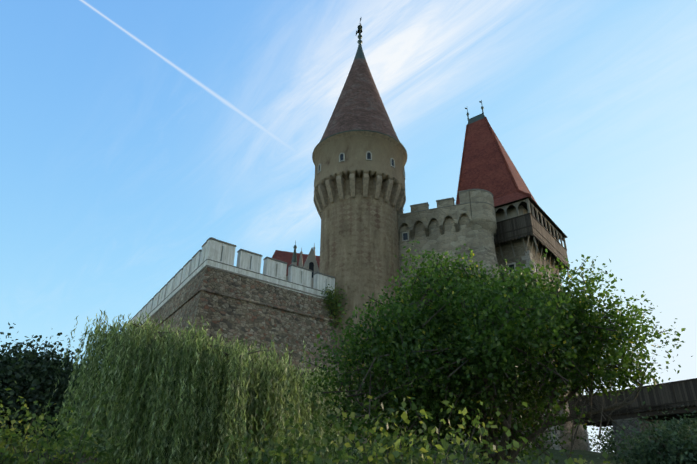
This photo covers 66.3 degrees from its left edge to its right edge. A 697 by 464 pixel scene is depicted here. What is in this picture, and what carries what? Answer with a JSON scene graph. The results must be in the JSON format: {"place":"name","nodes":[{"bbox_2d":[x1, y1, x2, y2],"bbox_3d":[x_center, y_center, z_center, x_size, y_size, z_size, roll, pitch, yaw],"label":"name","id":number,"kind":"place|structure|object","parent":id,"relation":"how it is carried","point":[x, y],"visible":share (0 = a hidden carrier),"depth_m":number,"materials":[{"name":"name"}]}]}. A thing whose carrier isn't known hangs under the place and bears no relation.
{"place":"outdoors","nodes":[
{"label":"outdoors","id":0,"kind":"place"},
{"bbox_2d":[0,0,696,452],"label":"sky","id":1,"kind":"structure","parent":0,"point":[135,134],"materials":[{"name":"blue"}]},
{"bbox_2d":[333,442,625,463],"bbox_3d":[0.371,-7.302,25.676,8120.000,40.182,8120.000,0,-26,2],"label":"terrain","id":2,"kind":"structure","parent":0,"point":[592,455],"depth_m":35.95,"materials":[{"name":"green plant"}]},
{"bbox_2d":[0,450,96,463],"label":"bush","id":3,"kind":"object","parent":2,"relation":"on","point":[84,461],"depth_m":9.83,"materials":[{"name":"green plant"}]},
{"bbox_2d":[0,322,99,450],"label":"dark tree","id":4,"kind":"object","parent":2,"relation":"on","point":[27,370],"depth_m":32.56,"materials":[{"name":"green plant"}]},
{"bbox_2d":[29,310,361,463],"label":"willow","id":5,"kind":"object","parent":2,"relation":"on","point":[169,397],"depth_m":19.39,"materials":[{"name":"green plant"}]},
{"bbox_2d":[129,237,340,444],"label":"fortress wall","id":6,"kind":"structure","parent":2,"relation":"on","point":[217,289],"depth_m":39.46,"materials":[{"name":"stone"}]},
{"bbox_2d":[272,240,319,287],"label":"chapel roof and pinnacles","id":7,"kind":"structure","parent":6,"relation":"on","point":[311,261],"depth_m":56.17,"materials":[{"name":"red tile"}]},
{"bbox_2d":[0,283,639,463],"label":"shrub","id":8,"kind":"object","parent":2,"relation":"on","point":[378,448],"depth_m":7.92,"materials":[{"name":"green plant"}]},
{"bbox_2d":[312,18,406,443],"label":"round tower","id":9,"kind":"structure","parent":2,"relation":"on","point":[359,156],"depth_m":48.05,"materials":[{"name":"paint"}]},
{"bbox_2d":[397,189,532,449],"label":"crenellated wall","id":10,"kind":"structure","parent":2,"relation":"on","point":[449,225],"depth_m":47.55,"materials":[{"name":"stone"}]},
{"bbox_2d":[284,241,691,463],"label":"mulberry tree","id":11,"kind":"object","parent":2,"relation":"on","point":[437,328],"depth_m":11.40,"materials":[{"name":"green plant"}]},
{"bbox_2d":[309,259,672,368],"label":"mulberry sprigs","id":12,"kind":"object","parent":11,"relation":"attached to","point":[504,280],"visible":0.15,"depth_m":11.74,"materials":[{"name":"green plant"}]},
{"bbox_2d":[456,100,590,450],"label":"square tower","id":13,"kind":"structure","parent":2,"relation":"on","point":[528,229],"depth_m":51.15,"materials":[{"name":"tile"}]},
{"bbox_2d":[568,378,696,458],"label":"timber bridge","id":14,"kind":"structure","parent":2,"relation":"on","point":[670,396],"depth_m":39.54,"materials":[{"name":"brown wood"}]},
{"bbox_2d":[588,421,689,454],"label":"tree foliage","id":15,"kind":"object","parent":2,"relation":"on","point":[608,445],"visible":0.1,"depth_m":48.86,"materials":[{"name":"green plant"}]},
{"bbox_2d":[586,401,696,463],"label":"bush","id":16,"kind":"object","parent":2,"relation":"on","point":[684,441],"depth_m":31.88,"materials":[{"name":"green plant"}]},
{"bbox_2d":[610,418,696,452],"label":"tree foliage","id":17,"kind":"object","parent":2,"relation":"on","point":[692,420],"visible":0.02,"depth_m":49.80,"materials":[{"name":"green plant"}]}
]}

